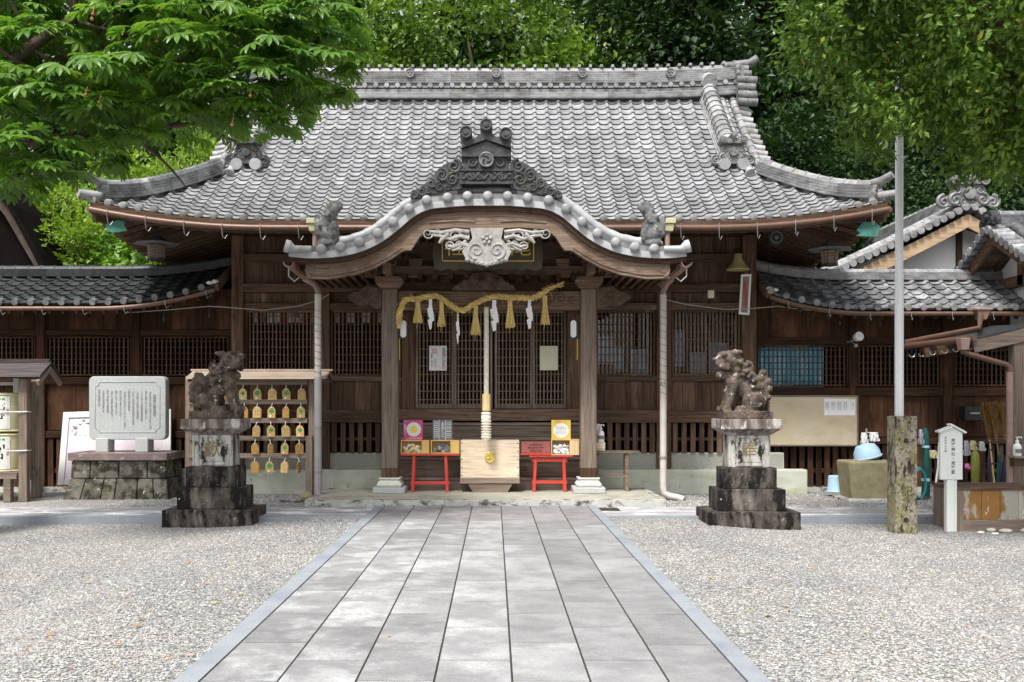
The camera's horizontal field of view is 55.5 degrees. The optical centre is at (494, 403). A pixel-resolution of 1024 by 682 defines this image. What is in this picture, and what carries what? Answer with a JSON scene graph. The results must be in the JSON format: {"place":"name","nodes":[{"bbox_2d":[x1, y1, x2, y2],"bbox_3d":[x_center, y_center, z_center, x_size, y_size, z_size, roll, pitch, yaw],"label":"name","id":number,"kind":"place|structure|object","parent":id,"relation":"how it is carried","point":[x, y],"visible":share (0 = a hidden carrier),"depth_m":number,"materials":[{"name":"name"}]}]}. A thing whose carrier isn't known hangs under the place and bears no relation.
{"place":"outdoors","nodes":[
{"label":"outdoors","id":0,"kind":"place"},
{"bbox_2d":[0,507,932,523],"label":"cross path","id":1,"kind":"structure","parent":0,"point":[153,515],"depth_m":14.05,"materials":[{"name":"grey stone"}]},
{"bbox_2d":[172,506,771,681],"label":"stone path","id":2,"kind":"structure","parent":0,"point":[548,594],"depth_m":7.42,"materials":[{"name":"stone"}]},
{"bbox_2d":[305,488,665,506],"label":"porch paving","id":3,"kind":"structure","parent":0,"point":[610,497],"depth_m":15.57,"materials":[{"name":"beige stone"}]},
{"bbox_2d":[400,453,459,491],"bbox_3d":[-1.108,1.187,16.830,1.018,0.661,0.300,0,0,0],"label":"red table","id":4,"kind":"object","parent":3,"relation":"on","point":[413,482],"visible":0.98,"depth_m":16.71,"materials":[{"name":"paint"}]},
{"bbox_2d":[401,440,429,453],"bbox_3d":[-1.363,0.739,16.780,0.487,0.229,0.200,0,0,0],"label":"fortune slip box","id":5,"kind":"object","parent":4,"relation":"on","point":[415,446],"visible":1,"depth_m":16.73,"materials":[{"name":"yellow wood"}]},
{"bbox_2d":[404,420,422,439],"bbox_3d":[-1.400,0.452,16.793,0.331,0.344,0.074,0,0,0],"label":"display card","id":6,"kind":"object","parent":5,"relation":"on","point":[413,429],"visible":1,"depth_m":16.76,"materials":[{"name":"pink paper"}]},
{"bbox_2d":[431,440,459,453],"bbox_3d":[-0.846,0.739,16.780,0.492,0.229,0.200,0,0,0],"label":"fortune slip box","id":7,"kind":"object","parent":4,"relation":"on","point":[445,446],"visible":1,"depth_m":16.71,"materials":[{"name":"yellow wood"}]},
{"bbox_2d":[433,420,451,439],"bbox_3d":[-0.895,0.450,16.794,0.335,0.348,0.072,0,0,0],"label":"display card","id":8,"kind":"object","parent":7,"relation":"on","point":[442,429],"visible":1,"depth_m":16.76,"materials":[{"name":"white paper"}]},
{"bbox_2d":[460,440,519,491],"bbox_3d":[-0.077,1.071,16.820,1.024,0.893,0.401,0,0,0],"label":"offering box","id":9,"kind":"object","parent":3,"relation":"on","point":[489,465],"visible":1,"depth_m":16.66,"materials":[{"name":"beige wood"}]},
{"bbox_2d":[528,455,572,491],"bbox_3d":[0.970,1.199,16.830,0.757,0.636,0.300,0,0,0],"label":"red table","id":10,"kind":"object","parent":3,"relation":"on","point":[562,460],"visible":0.98,"depth_m":16.71,"materials":[{"name":"paint"}]},
{"bbox_2d":[521,441,550,454],"bbox_3d":[0.713,0.761,16.785,0.530,0.235,0.230,0,0,0],"label":"maroon box","id":11,"kind":"object","parent":10,"relation":"on","point":[535,447],"visible":1,"depth_m":16.70,"materials":[{"name":"paint"}]},
{"bbox_2d":[551,439,578,454],"bbox_3d":[1.215,0.745,16.780,0.480,0.268,0.200,0,0,0],"label":"fortune slip box","id":12,"kind":"object","parent":10,"relation":"on","point":[564,446],"visible":0.99,"depth_m":16.71,"materials":[{"name":"beige wood"}]},
{"bbox_2d":[551,420,570,438],"bbox_3d":[1.149,0.444,16.793,0.331,0.332,0.074,0,0,0],"label":"display card","id":13,"kind":"object","parent":12,"relation":"on","point":[560,429],"visible":1,"depth_m":16.76,"materials":[{"name":"yellow paper"}]},
{"bbox_2d":[597,450,639,490],"bbox_3d":[2.121,1.167,16.940,0.793,0.706,0.280,0,0,0],"label":"bench","id":14,"kind":"object","parent":3,"relation":"on","point":[625,475],"visible":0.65,"depth_m":16.83,"materials":[{"name":"brown wood"}]},
{"bbox_2d":[29,0,987,155],"label":"sky","id":15,"kind":"structure","parent":0,"point":[400,11],"materials":[{"name":"white"}]},
{"bbox_2d":[0,492,1023,681],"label":"gravel ground","id":16,"kind":"structure","parent":0,"point":[50,499],"depth_m":8.84,"materials":[{"name":"grey gravel"}]},
{"bbox_2d":[0,359,62,501],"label":"barrel stand","id":17,"kind":"object","parent":16,"relation":"on","point":[41,370],"visible":1,"depth_m":16.10,"materials":[{"name":"brown wood"}]},
{"bbox_2d":[0,432,18,471],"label":"sake barrel","id":18,"kind":"object","parent":17,"relation":"on","point":[9,461],"visible":0.71,"depth_m":16.10,"materials":[{"name":"wicker"}]},
{"bbox_2d":[0,393,18,431],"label":"sake barrel","id":19,"kind":"object","parent":18,"relation":"on","point":[9,421],"visible":0.73,"depth_m":16.10,"materials":[{"name":"wicker"}]},
{"bbox_2d":[0,378,19,392],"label":"white frame bar","id":20,"kind":"object","parent":17,"relation":"attached to","point":[15,383],"visible":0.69,"depth_m":16.48,"materials":[{"name":"paint"}]},
{"bbox_2d":[0,179,80,265],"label":"black gabled roof","id":21,"kind":"structure","parent":16,"relation":"on","point":[21,242],"depth_m":21.30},
{"bbox_2d":[24,187,93,265],"bbox_3d":[-11.622,-1.690,25.029,6.628,8.047,4.503,0,0,-6],"label":"maple bush","id":22,"kind":"object","parent":16,"relation":"on","point":[42,210],"depth_m":24.07,"materials":[{"name":"green plant"}]},
{"bbox_2d":[34,200,151,265],"bbox_3d":[-9.571,-1.239,23.002,5.720,6.944,3.886,0,0,0],"label":"maple bush","id":23,"kind":"object","parent":16,"relation":"on","point":[76,229],"visible":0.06,"depth_m":22.07,"materials":[{"name":"green plant"}]},
{"bbox_2d":[0,0,196,183],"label":"evergreen oak","id":24,"kind":"object","parent":16,"relation":"on","point":[57,131],"depth_m":29.55,"materials":[{"name":"green plant"}]},
{"bbox_2d":[20,111,183,239],"bbox_3d":[-10.463,-3.224,26.915,8.032,10.312,4.945,0,0,-28],"label":"evergreen oak","id":25,"kind":"object","parent":16,"relation":"on","point":[155,149],"visible":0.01,"depth_m":26.12,"materials":[{"name":"green plant"}]},
{"bbox_2d":[36,145,177,265],"bbox_3d":[-9.334,-2.073,25.070,7.402,8.986,5.028,0,0,-13],"label":"maple bush","id":26,"kind":"object","parent":16,"relation":"on","point":[138,173],"visible":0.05,"depth_m":23.85,"materials":[{"name":"green plant"}]},
{"bbox_2d":[57,409,171,484],"bbox_3d":[-6.898,0.784,17.758,1.983,1.377,0.344,0,0,-5],"label":"framed board","id":27,"kind":"object","parent":16,"relation":"on","point":[75,436],"visible":0.3,"depth_m":17.74,"materials":[{"name":"white paper"}]},
{"bbox_2d":[0,255,230,491],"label":"side corridor","id":28,"kind":"object","parent":16,"relation":"on","point":[79,326],"visible":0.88,"depth_m":18.05,"materials":[{"name":"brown wood"}]},
{"bbox_2d":[0,336,35,358],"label":"lattice window","id":29,"kind":"structure","parent":28,"relation":"in","point":[33,341],"depth_m":18.02,"materials":[{"name":"brown wood"}]},
{"bbox_2d":[46,336,131,375],"bbox_3d":[-7.517,-0.884,18.032,1.590,0.728,0.075,0,0,0],"label":"lattice window","id":30,"kind":"structure","parent":28,"relation":"in","point":[48,339],"depth_m":18.02,"materials":[{"name":"brown wood"}]},
{"bbox_2d":[140,336,230,375],"bbox_3d":[-5.716,-0.884,18.032,1.686,0.728,0.075,0,0,0],"label":"lattice window","id":31,"kind":"structure","parent":28,"relation":"in","point":[141,337],"depth_m":18.02,"materials":[{"name":"brown wood"}]},
{"bbox_2d":[76,223,155,265],"bbox_3d":[-7.371,-1.163,22.984,5.736,6.788,4.034,0,0,0],"label":"broadleaf bush","id":32,"kind":"object","parent":16,"relation":"on","point":[115,259],"visible":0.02,"depth_m":22.00,"materials":[{"name":"green plant"}]},
{"bbox_2d":[8,2,236,217],"bbox_3d":[-10.488,-6.055,29.975,12.746,16.363,7.847,0,0,17],"label":"evergreen oak","id":33,"kind":"object","parent":16,"relation":"on","point":[172,135],"depth_m":28.51,"materials":[{"name":"green plant"}]},
{"bbox_2d":[63,376,184,499],"bbox_3d":[-6.412,0.574,16.948,1.799,2.104,1.004,0,0,0],"label":"stone tablet","id":34,"kind":"object","parent":16,"relation":"on","point":[136,408],"visible":1,"depth_m":16.82,"materials":[{"name":"grey stone"}]},
{"bbox_2d":[147,121,217,176],"bbox_3d":[-7.515,-2.475,25.515,5.090,9.967,3.458,0,0,-4],"label":"maple bush","id":35,"kind":"object","parent":16,"relation":"on","point":[204,155],"visible":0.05,"depth_m":24.66,"materials":[{"name":"green plant"}]},
{"bbox_2d":[0,0,373,206],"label":"horse chestnut tree","id":36,"kind":"object","parent":16,"relation":"on","point":[266,35],"visible":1,"depth_m":11.24,"materials":[{"name":"green plant"}]},
{"bbox_2d":[162,418,265,527],"bbox_3d":[-3.957,1.018,13.795,1.250,1.617,0.830,0,0,0],"label":"lion pedestal","id":37,"kind":"object","parent":16,"relation":"on","point":[216,491],"visible":0.94,"depth_m":13.54,"materials":[{"name":"stone"}]},
{"bbox_2d":[188,351,244,418],"bbox_3d":[-3.944,-0.269,13.840,0.796,0.969,0.480,0,0,0],"label":"guardian lion","id":38,"kind":"object","parent":37,"relation":"on","point":[212,388],"visible":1,"depth_m":13.70},
{"bbox_2d":[185,369,333,495],"bbox_3d":[-4.072,0.509,16.870,2.539,2.221,0.780,0,0,0],"label":"plaque rack","id":39,"kind":"object","parent":16,"relation":"on","point":[275,376],"visible":0.71,"depth_m":16.75,"materials":[{"name":"brown wood"}]},
{"bbox_2d":[130,0,502,166],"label":"evergreen oak","id":40,"kind":"object","parent":16,"relation":"on","point":[465,45],"depth_m":31.40,"materials":[{"name":"green plant"}]},
{"bbox_2d":[198,0,491,138],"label":"camphor tree","id":41,"kind":"object","parent":16,"relation":"on","point":[411,43],"visible":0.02,"depth_m":27.14,"materials":[{"name":"green plant"}]},
{"bbox_2d":[199,0,617,138],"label":"evergreen oak","id":42,"kind":"object","parent":16,"relation":"on","point":[450,31],"visible":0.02,"depth_m":33.23,"materials":[{"name":"green plant"}]},
{"bbox_2d":[76,55,894,500],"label":"shrine hall","id":43,"kind":"structure","parent":16,"relation":"on","point":[628,205],"depth_m":17.70,"materials":[{"name":"wood"}]},
{"bbox_2d":[105,220,127,232],"bbox_3d":[-6.190,-3.052,15.944,0.361,0.504,0.088,0,0,0],"label":"copper leaf plate","id":44,"kind":"object","parent":43,"relation":"hanging from","point":[117,226],"visible":0.95,"depth_m":15.90,"materials":[{"name":"metal"}]},
{"bbox_2d":[134,226,178,260],"bbox_3d":[-5.877,-2.887,16.900,0.800,0.780,0.693,0,0,0],"label":"hanging lantern","id":45,"kind":"object","parent":43,"relation":"hanging from","point":[156,245],"visible":0.98,"depth_m":16.78,"materials":[{"name":"black metal"}]},
{"bbox_2d":[245,310,313,368],"bbox_3d":[-3.919,-1.110,17.792,1.275,1.209,0.075,0,0,0],"label":"lattice window","id":46,"kind":"structure","parent":43,"relation":"in","point":[311,312],"depth_m":17.78,"materials":[{"name":"brown wood"}]},
{"bbox_2d":[330,310,401,375],"bbox_3d":[-2.348,-1.110,17.792,1.297,1.209,0.075,0,0,0],"label":"lattice window","id":47,"kind":"structure","parent":43,"relation":"in","point":[331,311],"depth_m":17.78,"materials":[{"name":"brown wood"}]},
{"bbox_2d":[398,319,406,359],"bbox_3d":[-1.573,-1.098,16.615,0.145,0.692,0.130,0,0,0],"label":"column lamp","id":48,"kind":"object","parent":43,"relation":"attached to","point":[402,332],"visible":0.91,"depth_m":16.55,"materials":[{"name":"white metal"}]},
{"bbox_2d":[415,311,453,408],"bbox_3d":[-1.091,-0.806,17.794,0.703,1.787,0.072,0,0,0],"label":"lattice door","id":49,"kind":"structure","parent":43,"relation":"in","point":[418,406],"depth_m":17.78,"materials":[{"name":"brown wood"}]},
{"bbox_2d":[429,345,446,370],"bbox_3d":[-1.028,-0.831,17.723,0.337,0.468,0.014,0,0,0],"label":"notice","id":50,"kind":"object","parent":43,"relation":"attached to","point":[437,357],"depth_m":17.72,"materials":[{"name":"white paper"}]},
{"bbox_2d":[454,311,491,408],"bbox_3d":[-0.386,-0.806,17.794,0.702,1.787,0.072,0,0,0],"label":"lattice door","id":51,"kind":"structure","parent":43,"relation":"in","point":[459,406],"depth_m":17.78,"materials":[{"name":"brown wood"}]},
{"bbox_2d":[395,281,564,343],"bbox_3d":[-0.249,-1.537,16.368,2.874,1.070,0.187,0,0,0],"label":"sacred rope","id":52,"kind":"object","parent":43,"relation":"hanging from","point":[474,304],"visible":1,"depth_m":16.34,"materials":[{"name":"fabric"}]},
{"bbox_2d":[481,307,490,439],"bbox_3d":[-0.140,-0.517,16.418,0.181,2.244,0.174,0,0,0],"label":"bell rope","id":53,"kind":"object","parent":43,"relation":"hanging from","point":[486,417],"visible":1,"depth_m":16.38,"materials":[{"name":"white fabric"}]},
{"bbox_2d":[128,294,880,325],"bbox_3d":[0.600,-1.663,17.300,14.280,0.577,0.144,0,0,0],"label":"cable of bulbs","id":54,"kind":"object","parent":43,"relation":"hanging from","point":[297,315],"visible":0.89,"depth_m":17.31,"materials":[{"name":"grey plastic"}]},
{"bbox_2d":[495,311,531,408],"bbox_3d":[0.350,-0.806,17.794,0.689,1.787,0.072,0,0,0],"label":"lattice door","id":55,"kind":"structure","parent":43,"relation":"in","point":[497,406],"depth_m":17.78,"materials":[{"name":"brown wood"}]},
{"bbox_2d":[539,346,557,370],"bbox_3d":[0.993,-0.833,17.723,0.344,0.458,0.014,0,0,0],"label":"blank sheet","id":56,"kind":"object","parent":43,"relation":"attached to","point":[548,358],"visible":1,"depth_m":17.72,"materials":[{"name":"beige paper"}]},
{"bbox_2d":[532,311,565,408],"bbox_3d":[1.004,-0.806,17.794,0.614,1.787,0.072,0,0,0],"label":"lattice door","id":57,"kind":"structure","parent":43,"relation":"in","point":[535,406],"depth_m":17.78,"materials":[{"name":"brown wood"}]},
{"bbox_2d":[570,319,578,358],"bbox_3d":[1.369,-1.098,16.615,0.140,0.692,0.130,0,0,0],"label":"column lamp","id":58,"kind":"object","parent":43,"relation":"attached to","point":[574,328],"visible":1,"depth_m":16.59,"materials":[{"name":"white metal"}]},
{"bbox_2d":[597,310,655,375],"bbox_3d":[2.263,-1.110,17.792,1.362,1.209,0.075,0,0,0],"label":"lattice window","id":59,"kind":"structure","parent":43,"relation":"in","point":[598,311],"depth_m":17.78,"materials":[{"name":"brown wood"}]},
{"bbox_2d":[671,310,740,375],"bbox_3d":[3.868,-1.110,17.793,1.260,1.209,0.075,0,0,0],"label":"lattice window","id":60,"kind":"structure","parent":43,"relation":"in","point":[737,316],"depth_m":17.78,"materials":[{"name":"brown wood"}]},
{"bbox_2d":[726,248,749,271],"bbox_3d":[4.361,-2.598,17.414,0.425,0.413,0.425,0,0,45],"label":"hanging brass bell","id":61,"kind":"object","parent":43,"relation":"attached to","point":[738,264],"visible":1,"depth_m":17.32,"materials":[{"name":"gold metal"}]},
{"bbox_2d":[739,261,750,314],"bbox_3d":[4.499,-2.085,17.495,0.223,0.981,0.121,0,0,0],"label":"tall notice","id":62,"kind":"object","parent":43,"relation":"hanging from","point":[745,290],"visible":0.99,"depth_m":17.45,"materials":[{"name":"white paint"}]},
{"bbox_2d":[767,395,858,445],"bbox_3d":[5.858,0.312,17.883,1.662,0.935,0.065,0,0,0],"label":"notice board","id":63,"kind":"object","parent":43,"relation":"attached to","point":[806,421],"visible":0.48,"depth_m":17.86,"materials":[{"name":"beige wood"}]},
{"bbox_2d":[807,228,852,266],"bbox_3d":[5.828,-2.789,16.900,0.800,0.780,0.693,0,0,0],"label":"hanging lantern","id":64,"kind":"object","parent":43,"relation":"hanging from","point":[829,250],"visible":1,"depth_m":16.78,"materials":[{"name":"black metal"}]},
{"bbox_2d":[856,219,880,237],"bbox_3d":[6.120,-2.971,15.944,0.399,0.497,0.088,0,0,0],"label":"copper leaf plate","id":65,"kind":"object","parent":43,"relation":"hanging from","point":[867,229],"visible":1,"depth_m":15.90,"materials":[{"name":"metal"}]},
{"bbox_2d":[325,0,651,82],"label":"camphor tree","id":66,"kind":"object","parent":16,"relation":"on","point":[546,51],"visible":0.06,"depth_m":27.59,"materials":[{"name":"green plant"}]},
{"bbox_2d":[374,0,635,81],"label":"evergreen oak","id":67,"kind":"object","parent":16,"relation":"on","point":[486,42],"visible":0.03,"depth_m":33.10,"materials":[{"name":"green plant"}]},
{"bbox_2d":[527,0,679,67],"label":"camphor tree","id":68,"kind":"object","parent":16,"relation":"on","point":[614,39],"visible":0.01,"depth_m":30.38,"materials":[{"name":"green plant"}]},
{"bbox_2d":[542,0,862,188],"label":"evergreen oak","id":69,"kind":"object","parent":16,"relation":"on","point":[614,8],"visible":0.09,"depth_m":27.98,"materials":[{"name":"green plant"}]},
{"bbox_2d":[625,0,779,150],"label":"cedar tree","id":70,"kind":"object","parent":16,"relation":"on","point":[653,28],"visible":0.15,"depth_m":28.25,"materials":[{"name":"green plant"}]},
{"bbox_2d":[530,0,894,175],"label":"evergreen oak","id":71,"kind":"object","parent":16,"relation":"on","point":[754,39],"visible":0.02,"depth_m":30.04,"materials":[{"name":"green plant"}]},
{"bbox_2d":[696,419,800,529],"bbox_3d":[3.517,1.009,13.545,1.250,1.598,0.830,0,0,0],"label":"lion pedestal","id":72,"kind":"object","parent":16,"relation":"on","point":[745,492],"visible":0.94,"depth_m":13.29,"materials":[{"name":"stone"}]},
{"bbox_2d":[712,349,772,418],"bbox_3d":[3.453,-0.270,13.581,0.837,0.969,0.477,0,0,0],"label":"guardian lion","id":73,"kind":"object","parent":72,"relation":"on","point":[748,386],"visible":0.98,"depth_m":13.45},
{"bbox_2d":[732,0,845,256],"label":"cedar tree","id":74,"kind":"object","parent":16,"relation":"on","point":[797,93],"visible":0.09,"depth_m":31.23,"materials":[{"name":"green plant"}]},
{"bbox_2d":[755,101,910,267],"bbox_3d":[8.081,-3.224,26.924,8.032,10.312,4.945,0,0,-20],"label":"evergreen oak","id":75,"kind":"object","parent":16,"relation":"on","point":[786,143],"visible":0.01,"depth_m":25.89,"materials":[{"name":"green plant"}]},
{"bbox_2d":[826,475,839,492],"bbox_3d":[5.988,1.397,17.000,0.370,0.285,0.370,0,0,0],"label":"bucket","id":76,"kind":"object","parent":16,"relation":"on","point":[833,484],"visible":0.59,"depth_m":16.89,"materials":[{"name":"blue plastic"}]},
{"bbox_2d":[802,49,882,164],"bbox_3d":[11.851,-5.540,34.087,5.563,15.258,4.976,0,0,17],"label":"cedar tree","id":77,"kind":"object","parent":16,"relation":"on","point":[848,134],"depth_m":33.14,"materials":[{"name":"green plant"}]},
{"bbox_2d":[832,459,886,501],"bbox_3d":[6.308,1.302,16.400,0.954,0.696,0.800,0,0,0],"label":"stone trough","id":78,"kind":"object","parent":16,"relation":"on","point":[862,480],"visible":0.66,"depth_m":16.12,"materials":[{"name":"beige stone"}]},
{"bbox_2d":[853,443,882,459],"bbox_3d":[6.376,0.836,16.600,0.475,0.332,0.490,0,0,0],"label":"wash basin","id":79,"kind":"object","parent":78,"relation":"on","point":[868,451],"visible":0.91,"depth_m":16.44,"materials":[{"name":"blue plastic"}]},
{"bbox_2d":[797,120,933,267],"bbox_3d":[9.480,-2.858,25.951,7.423,9.529,4.570,0,0,-4],"label":"evergreen oak","id":80,"kind":"object","parent":16,"relation":"on","point":[856,174],"visible":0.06,"depth_m":25.17,"materials":[{"name":"green plant"}]},
{"bbox_2d":[756,260,1023,491],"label":"side corridor","id":81,"kind":"object","parent":16,"relation":"on","point":[797,353],"visible":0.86,"depth_m":18.05,"materials":[{"name":"brown wood"}]},
{"bbox_2d":[766,230,784,285],"bbox_3d":[4.962,-2.756,17.206,0.320,1.452,0.269,0,0,0],"label":"loudspeaker","id":82,"kind":"object","parent":81,"relation":"on","point":[775,238],"visible":0.94,"depth_m":17.10,"materials":[{"name":"black metal"}]},
{"bbox_2d":[756,345,848,385],"bbox_3d":[5.708,-0.706,18.032,1.701,0.758,0.075,0,0,0],"label":"lattice window","id":83,"kind":"structure","parent":81,"relation":"in","point":[847,347],"depth_m":18.02,"materials":[{"name":"brown wood"}]},
{"bbox_2d":[856,345,941,385],"bbox_3d":[7.495,-0.706,18.032,1.604,0.758,0.075,0,0,0],"label":"lattice window","id":84,"kind":"structure","parent":81,"relation":"in","point":[939,357],"depth_m":18.02,"materials":[{"name":"brown wood"}]},
{"bbox_2d":[960,406,982,420],"bbox_3d":[8.805,0.177,17.922,0.340,0.260,0.215,0,0,0],"label":"wall box","id":85,"kind":"object","parent":81,"relation":"attached to","point":[970,413],"visible":0.89,"depth_m":17.82,"materials":[{"name":"black metal"}]},
{"bbox_2d":[953,346,1007,385],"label":"lattice window","id":86,"kind":"structure","parent":81,"relation":"in","point":[991,350],"depth_m":18.02,"materials":[{"name":"brown wood"}]},
{"bbox_2d":[762,0,1023,200],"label":"evergreen tree","id":87,"kind":"object","parent":16,"relation":"on","point":[933,85],"visible":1,"depth_m":10.66,"materials":[{"name":"green plant"}]},
{"bbox_2d":[895,42,903,415],"bbox_3d":[5.460,-1.542,13.108,0.150,6.685,0.146,0,0,0],"label":"flagpole","id":88,"kind":"object","parent":16,"relation":"on","point":[899,341],"visible":0.43,"depth_m":13.06,"materials":[{"name":"metal"}]},
{"bbox_2d":[887,416,916,533],"bbox_3d":[5.407,1.006,12.880,0.288,1.687,0.320,0,0,0],"label":"stone post","id":89,"kind":"object","parent":16,"relation":"on","point":[901,474],"visible":0.96,"depth_m":12.75,"materials":[{"name":"grey stone"}]},
{"bbox_2d":[788,4,1023,210],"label":"evergreen oak","id":90,"kind":"object","parent":16,"relation":"on","point":[849,100],"visible":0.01,"depth_m":31.13,"materials":[{"name":"green plant"}]},
{"bbox_2d":[822,174,1000,268],"bbox_3d":[9.876,-1.618,22.910,6.268,6.435,5.580,0,0,0],"label":"gabled annex","id":91,"kind":"object","parent":16,"relation":"on","point":[951,221],"visible":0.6,"depth_m":20.27,"materials":[{"name":"white paint"}]},
{"bbox_2d":[815,103,1016,265],"bbox_3d":[11.952,-3.563,26.934,8.597,11.037,5.293,0,0,-10],"label":"evergreen oak","id":92,"kind":"object","parent":16,"relation":"on","point":[919,182],"visible":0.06,"depth_m":25.83,"materials":[{"name":"green plant"}]},
{"bbox_2d":[921,428,929,496],"bbox_3d":[7.364,0.994,16.600,0.144,1.174,0.144,0,0,0],"label":"folded parasol","id":93,"kind":"object","parent":16,"relation":"on","point":[925,457],"visible":0.91,"depth_m":16.55,"materials":[{"name":"green fabric"}]},
{"bbox_2d":[866,32,1022,198],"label":"evergreen oak","id":94,"kind":"object","parent":16,"relation":"on","point":[921,160],"visible":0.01,"depth_m":30.07,"materials":[{"name":"green plant"}]},
{"bbox_2d":[935,423,966,531],"bbox_3d":[6.089,1.031,12.980,0.377,1.538,0.140,0,0,0],"label":"signpost","id":95,"kind":"object","parent":16,"relation":"on","point":[950,454],"visible":0.99,"depth_m":12.95,"materials":[{"name":"white paint"}]},
{"bbox_2d":[892,104,1023,210],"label":"evergreen oak","id":96,"kind":"object","parent":16,"relation":"on","point":[1007,203],"visible":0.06,"depth_m":25.16,"materials":[{"name":"green plant"}]},
{"bbox_2d":[904,308,1023,483],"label":"lean to","id":97,"kind":"object","parent":16,"relation":"on","point":[979,338],"visible":0.94,"depth_m":15.62,"materials":[{"name":"wood"}]},
{"bbox_2d":[1008,456,1023,465],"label":"bottle shelf","id":98,"kind":"object","parent":97,"relation":"attached to","point":[1016,460],"visible":0.95,"depth_m":15.25,"materials":[{"name":"brown wood"}]},
{"bbox_2d":[1013,437,1021,455],"bbox_3d":[8.219,0.670,15.280,0.126,0.306,0.125,0,0,0],"label":"pump bottle","id":99,"kind":"object","parent":98,"relation":"on","point":[1017,448],"visible":1,"depth_m":15.24,"materials":[{"name":"white plastic"}]},
{"bbox_2d":[931,482,1023,531],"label":"wooden trough","id":100,"kind":"object","parent":16,"relation":"on","point":[984,506],"visible":0.84,"depth_m":13.00,"materials":[{"name":"brown wood"}]},
{"bbox_2d":[957,440,1005,481],"bbox_3d":[8.270,1.096,16.501,0.873,0.969,0.030,0,0,0],"label":"umbrella rack","id":101,"kind":"object","parent":16,"relation":"on","point":[989,442],"visible":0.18,"depth_m":16.49,"materials":[{"name":"black metal"}]},
{"bbox_2d":[970,443,979,481],"bbox_3d":[8.092,1.022,16.362,0.146,0.730,0.144,0,0,0],"label":"umbrella","id":102,"kind":"object","parent":101,"relation":"hanging from","point":[975,466],"visible":0.82,"depth_m":16.31,"materials":[{"name":"green fabric"}]},
{"bbox_2d":[995,448,1003,481],"bbox_3d":[8.508,1.078,16.361,0.151,0.675,0.065,0,0,0],"label":"umbrella","id":103,"kind":"object","parent":101,"relation":"hanging from","point":[998,469],"visible":0.78,"depth_m":16.34,"materials":[{"name":"green fabric"}]},
{"bbox_2d":[979,402,994,481],"bbox_3d":[8.782,0.685,17.107,0.260,1.443,0.537,0,0,0],"label":"twig broom","id":104,"kind":"object","parent":16,"relation":"on","point":[985,414],"visible":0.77,"depth_m":17.22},
{"bbox_2d":[987,401,1004,475],"bbox_3d":[8.881,0.633,17.006,0.308,1.365,0.535,0,0,0],"label":"twig broom","id":105,"kind":"object","parent":16,"relation":"on","point":[994,411],"visible":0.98,"depth_m":17.13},
{"bbox_2d":[999,405,1005,440],"bbox_3d":[8.991,0.705,16.901,0.270,1.370,0.574,0,0,10],"label":"twig broom","id":106,"kind":"object","parent":16,"relation":"on","point":[1002,413],"visible":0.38,"depth_m":17.04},
{"bbox_2d":[954,210,1023,351],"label":"entrance roof","id":107,"kind":"structure","parent":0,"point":[997,244],"depth_m":17.60,"materials":[{"name":"grey tile"}]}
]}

